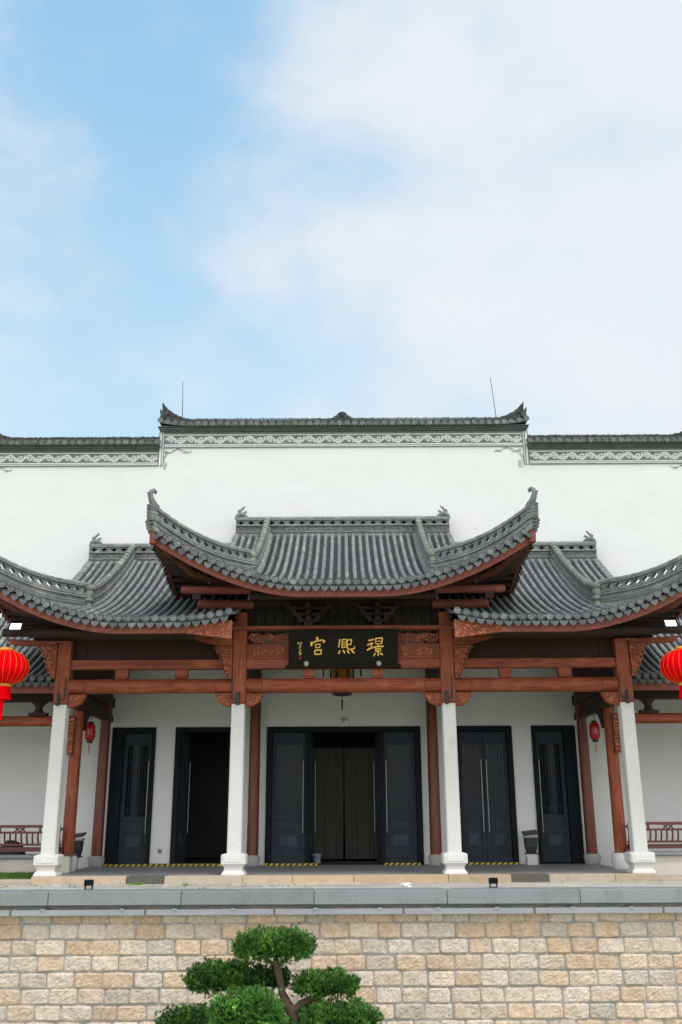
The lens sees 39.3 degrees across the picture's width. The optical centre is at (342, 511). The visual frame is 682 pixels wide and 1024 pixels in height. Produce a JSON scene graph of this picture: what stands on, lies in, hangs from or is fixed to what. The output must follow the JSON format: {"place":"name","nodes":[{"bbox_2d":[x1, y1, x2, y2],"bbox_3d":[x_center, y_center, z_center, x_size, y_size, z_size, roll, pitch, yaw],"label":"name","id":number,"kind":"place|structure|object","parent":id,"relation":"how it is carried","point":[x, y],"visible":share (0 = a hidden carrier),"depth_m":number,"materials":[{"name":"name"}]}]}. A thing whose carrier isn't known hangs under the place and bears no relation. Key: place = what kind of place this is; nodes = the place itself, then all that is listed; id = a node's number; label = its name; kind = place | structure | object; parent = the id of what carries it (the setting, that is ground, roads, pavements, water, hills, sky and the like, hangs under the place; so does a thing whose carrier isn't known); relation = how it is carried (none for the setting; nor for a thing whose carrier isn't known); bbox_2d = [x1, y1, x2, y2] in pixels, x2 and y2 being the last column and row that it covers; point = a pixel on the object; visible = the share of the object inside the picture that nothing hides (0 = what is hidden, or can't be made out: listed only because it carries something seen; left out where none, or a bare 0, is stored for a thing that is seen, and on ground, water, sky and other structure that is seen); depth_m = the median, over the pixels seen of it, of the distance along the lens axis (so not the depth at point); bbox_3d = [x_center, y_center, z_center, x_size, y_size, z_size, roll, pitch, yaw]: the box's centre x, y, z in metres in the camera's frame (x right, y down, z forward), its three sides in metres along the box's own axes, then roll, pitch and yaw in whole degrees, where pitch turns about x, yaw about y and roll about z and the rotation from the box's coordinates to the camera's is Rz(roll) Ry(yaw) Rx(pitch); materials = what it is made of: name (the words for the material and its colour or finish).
{"place":"outdoors","nodes":[
{"label":"outdoors","id":0,"kind":"place"},
{"bbox_2d":[0,881,681,889],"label":"terrace paving","id":1,"kind":"structure","parent":0,"point":[419,885],"depth_m":17.61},
{"bbox_2d":[0,871,34,878],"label":"lawn grass","id":2,"kind":"structure","parent":1,"relation":"on","point":[17,875],"depth_m":19.06,"materials":[{"name":"green plant"}]},
{"bbox_2d":[0,617,77,872],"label":"covered corridor","id":3,"kind":"object","parent":1,"relation":"on","point":[35,686],"visible":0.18,"depth_m":20.72,"materials":[{"name":"grey ceramic"}]},
{"bbox_2d":[0,840,25,854],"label":"dark bag","id":4,"kind":"object","parent":3,"relation":"on","point":[11,853],"visible":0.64,"depth_m":20.40,"materials":[{"name":"black fabric"}]},
{"bbox_2d":[84,880,93,889],"bbox_3d":[-4.498,6.611,16.945,0.156,0.168,0.129,0,-18,0],"label":"ground floodlight","id":5,"kind":"object","parent":1,"relation":"on","point":[89,883],"visible":1,"depth_m":16.90,"materials":[{"name":"black metal"}]},
{"bbox_2d":[198,884,205,888],"bbox_3d":[-2.498,6.668,16.982,0.153,0.090,0.097,0,-18,0],"label":"loose stone","id":6,"kind":"object","parent":1,"relation":"on","point":[201,886],"visible":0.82,"depth_m":16.95,"materials":[{"name":"white stone"}]},
{"bbox_2d":[0,881,641,887],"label":"weeds","id":7,"kind":"object","parent":1,"relation":"on","point":[141,883],"visible":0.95,"depth_m":17.72,"materials":[{"name":"green plant"}]},
{"bbox_2d":[0,378,681,867],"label":"temple hall","id":8,"kind":"structure","parent":1,"relation":"on","point":[334,790],"depth_m":25.15,"materials":[{"name":"white paint"}]},
{"bbox_2d":[117,733,152,863],"bbox_3d":[-5.071,6.988,23.381,0.700,3.065,0.109,0,-18,0],"label":"door","id":9,"kind":"structure","parent":8,"relation":"in","point":[132,841],"depth_m":23.39,"materials":[{"name":"black wood"}]},
{"bbox_2d":[176,733,190,862],"bbox_3d":[-3.941,7.088,23.708,0.109,3.065,0.645,-3,-18,10],"label":"door","id":10,"kind":"structure","parent":8,"relation":"in","point":[185,739],"depth_m":23.74,"materials":[{"name":"blue metal"}]},
{"bbox_2d":[271,733,305,862],"bbox_3d":[-1.318,6.970,23.381,0.825,3.065,0.109,0,-18,0],"label":"door","id":11,"kind":"structure","parent":8,"relation":"in","point":[289,749],"depth_m":23.39,"materials":[{"name":"blue metal"}]},
{"bbox_2d":[308,733,315,862],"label":"door","id":12,"kind":"structure","parent":8,"relation":"in","point":[311,737],"depth_m":23.93,"materials":[{"name":"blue metal"}]},
{"bbox_2d":[312,853,321,862],"bbox_3d":[-0.619,8.425,23.195,0.220,0.245,0.208,0,-18,0],"label":"paint bucket","id":13,"kind":"object","parent":8,"relation":"in","point":[316,857],"visible":0.86,"depth_m":23.13,"materials":[{"name":"plastic"}]},
{"bbox_2d":[340,717,347,723],"bbox_3d":[0.038,5.198,23.813,0.196,0.167,0.115,0,-18,0],"label":"emergency light","id":14,"kind":"object","parent":8,"relation":"attached to","point":[343,720],"visible":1,"depth_m":23.78,"materials":[{"name":"white plastic"}]},
{"bbox_2d":[373,733,381,862],"bbox_3d":[0.878,7.113,23.861,0.109,3.065,0.795,2,-18,-6],"label":"door","id":15,"kind":"structure","parent":8,"relation":"in","point":[377,737],"depth_m":23.91,"materials":[{"name":"blue metal"}]},
{"bbox_2d":[383,732,417,862],"bbox_3d":[1.407,6.957,23.381,0.785,3.065,0.109,0,-18,0],"label":"door","id":16,"kind":"structure","parent":8,"relation":"in","point":[400,815],"depth_m":23.39,"materials":[{"name":"blue metal"}]},
{"bbox_2d":[458,732,487,861],"bbox_3d":[3.184,6.948,23.381,0.590,3.065,0.109,0,-18,0],"label":"door","id":17,"kind":"structure","parent":8,"relation":"in","point":[470,743],"depth_m":23.40,"materials":[{"name":"blue metal"}]},
{"bbox_2d":[482,732,512,861],"bbox_3d":[3.784,6.945,23.381,0.590,3.065,0.109,0,-18,0],"label":"door","id":18,"kind":"structure","parent":8,"relation":"in","point":[496,786],"depth_m":23.39,"materials":[{"name":"blue metal"}]},
{"bbox_2d":[535,731,571,861],"bbox_3d":[5.139,6.938,23.381,0.700,3.065,0.109,0,-18,0],"label":"door","id":19,"kind":"structure","parent":8,"relation":"in","point":[555,834],"depth_m":23.39,"materials":[{"name":"blue metal"}]},
{"bbox_2d":[0,873,681,884],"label":"stone step","id":20,"kind":"object","parent":1,"relation":"on","point":[379,878],"visible":0.95,"depth_m":18.33,"materials":[{"name":"stone"}]},
{"bbox_2d":[60,864,627,875],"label":"porch floor","id":21,"kind":"structure","parent":1,"relation":"on","point":[339,869],"depth_m":20.52,"materials":[{"name":"grey stone"}]},
{"bbox_2d":[74,832,85,868],"bbox_3d":[-6.062,7.687,21.698,0.354,0.785,0.325,0,-18,0],"label":"litter bin","id":22,"kind":"object","parent":21,"relation":"on","point":[78,846],"visible":0.41,"depth_m":21.62,"materials":[{"name":"black metal"}]},
{"bbox_2d":[104,863,221,866],"bbox_3d":[-4.207,8.359,22.622,2.825,0.053,0.224,0,-18,0],"label":"hazard tape","id":23,"kind":"object","parent":21,"relation":"on","point":[171,864],"visible":0.98,"depth_m":22.52,"materials":[{"name":"yellow plastic"}]},
{"bbox_2d":[265,863,316,865],"bbox_3d":[-1.159,8.344,22.622,1.340,0.053,0.224,0,-18,0],"label":"hazard tape","id":24,"kind":"object","parent":21,"relation":"on","point":[290,864],"visible":1,"depth_m":22.52,"materials":[{"name":"yellow plastic"}]},
{"bbox_2d":[0,487,681,875],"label":"entrance porch","id":25,"kind":"object","parent":21,"relation":"on","point":[172,595],"visible":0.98,"depth_m":19.99,"materials":[{"name":"grey ceramic"}]},
{"bbox_2d":[0,618,29,719],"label":"red lantern","id":26,"kind":"object","parent":25,"relation":"hanging from","point":[14,667],"visible":1,"depth_m":18.47,"materials":[{"name":"fabric"}]},
{"bbox_2d":[7,622,31,632],"bbox_3d":[-6.508,2.347,19.281,0.401,0.220,0.302,0,-18,0],"label":"lit floodlight","id":27,"kind":"object","parent":25,"relation":"attached to","point":[17,627],"visible":0.95,"depth_m":19.18,"materials":[{"name":"black metal"}]},
{"bbox_2d":[56,678,66,705],"bbox_3d":[-5.784,3.694,19.628,0.176,0.580,0.071,7,-19,-21],"label":"tube spotlight","id":28,"kind":"object","parent":25,"relation":"attached to","point":[58,699],"visible":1,"depth_m":19.57,"materials":[{"name":"black metal"}]},
{"bbox_2d":[85,716,95,753],"bbox_3d":[-5.895,5.141,22.304,0.253,1.002,0.255,0,-18,0],"label":"red lantern","id":29,"kind":"object","parent":25,"relation":"hanging from","point":[90,731],"visible":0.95,"depth_m":22.21,"materials":[{"name":"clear fabric"}]},
{"bbox_2d":[231,677,239,704],"bbox_3d":[-2.203,3.673,19.619,0.184,0.580,0.072,-3,-18,9],"label":"tube spotlight","id":30,"kind":"object","parent":25,"relation":"attached to","point":[237,698],"visible":1,"depth_m":19.57,"materials":[{"name":"black metal"}]},
{"bbox_2d":[322,669,361,710],"bbox_3d":[-0.014,3.178,21.561,0.711,2.570,0.540,-13,-22,35],"label":"palace lantern","id":31,"kind":"object","parent":25,"relation":"attached to","point":[342,673],"visible":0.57,"depth_m":21.24,"materials":[{"name":"black metal"}]},
{"bbox_2d":[286,629,400,668],"bbox_3d":[0.014,2.843,19.846,2.380,0.780,0.191,0,-18,0],"label":"name board","id":32,"kind":"object","parent":25,"relation":"attached to","point":[355,648],"visible":1,"depth_m":19.81,"materials":[{"name":"black paint"}]},
{"bbox_2d":[445,676,452,703],"bbox_3d":[2.181,3.655,19.628,0.176,0.580,0.071,7,-19,-21],"label":"tube spotlight","id":33,"kind":"object","parent":25,"relation":"attached to","point":[446,698],"visible":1,"depth_m":19.56,"materials":[{"name":"black metal"}]},
{"bbox_2d":[589,714,599,752],"bbox_3d":[5.885,5.112,22.295,0.253,1.002,0.255,0,-18,0],"label":"red lantern","id":34,"kind":"object","parent":25,"relation":"hanging from","point":[594,729],"visible":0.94,"depth_m":22.20,"materials":[{"name":"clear fabric"}]},
{"bbox_2d":[618,675,629,702],"bbox_3d":[5.782,3.634,19.619,0.184,0.580,0.072,-3,-18,9],"label":"tube spotlight","id":35,"kind":"object","parent":25,"relation":"attached to","point":[627,696],"visible":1,"depth_m":19.56,"materials":[{"name":"black metal"}]},
{"bbox_2d":[654,619,678,629],"bbox_3d":[6.531,2.283,19.281,0.401,0.220,0.302,0,-18,0],"label":"lit floodlight","id":36,"kind":"object","parent":25,"relation":"attached to","point":[669,624],"visible":1,"depth_m":19.17,"materials":[{"name":"black metal"}]},
{"bbox_2d":[659,615,681,698],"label":"red lantern","id":37,"kind":"object","parent":25,"relation":"hanging from","point":[670,665],"visible":1,"depth_m":18.50,"materials":[{"name":"fabric"}]},
{"bbox_2d":[385,862,420,864],"bbox_3d":[1.468,8.331,22.622,0.935,0.053,0.224,0,-18,0],"label":"hazard tape","id":38,"kind":"object","parent":21,"relation":"on","point":[407,863],"visible":1,"depth_m":22.52,"materials":[{"name":"yellow plastic"}]},
{"bbox_2d":[466,862,517,864],"bbox_3d":[3.551,8.321,22.622,1.340,0.053,0.224,0,-18,0],"label":"hazard tape","id":39,"kind":"object","parent":21,"relation":"on","point":[492,863],"visible":0.92,"depth_m":22.52,"materials":[{"name":"yellow plastic"}]},
{"bbox_2d":[521,829,538,864],"bbox_3d":[4.439,7.896,22.507,0.354,0.785,0.325,0,-18,0],"label":"litter bin","id":40,"kind":"object","parent":21,"relation":"on","point":[530,841],"visible":0.98,"depth_m":22.40,"materials":[{"name":"black metal"}]},
{"bbox_2d":[489,878,497,887],"bbox_3d":[2.672,6.576,16.945,0.156,0.168,0.129,0,-18,0],"label":"ground floodlight","id":41,"kind":"object","parent":1,"relation":"on","point":[493,880],"visible":1,"depth_m":16.90,"materials":[{"name":"black metal"}]},
{"bbox_2d":[623,617,681,875],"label":"covered corridor","id":42,"kind":"object","parent":1,"relation":"on","point":[651,683],"visible":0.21,"depth_m":20.73,"materials":[{"name":"grey ceramic"}]},
{"bbox_2d":[0,0,681,437],"label":"sky","id":43,"kind":"structure","parent":0,"point":[254,209],"materials":[{"name":"blue"}]},
{"bbox_2d":[400,882,411,886],"bbox_3d":[1.140,6.745,17.264,0.218,0.100,0.134,0,-18,0],"label":"crumpled paper","id":44,"kind":"object","parent":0,"point":[408,884],"visible":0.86,"depth_m":17.23,"materials":[{"name":"white paper"}]},
{"bbox_3d":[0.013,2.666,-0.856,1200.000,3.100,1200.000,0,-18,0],"label":"courtyard ground","id":45,"kind":"structure","parent":0,"visible":0},
{"bbox_2d":[153,922,384,1023],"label":"cloud pruned tree","id":46,"kind":"object","parent":45,"relation":"on","point":[254,1002],"visible":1,"depth_m":12.99,"materials":[{"name":"green plant"}]},
{"bbox_2d":[0,886,681,1023],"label":"retaining wall","id":47,"kind":"structure","parent":45,"relation":"on","point":[555,955],"depth_m":16.29,"materials":[{"name":"stone"}]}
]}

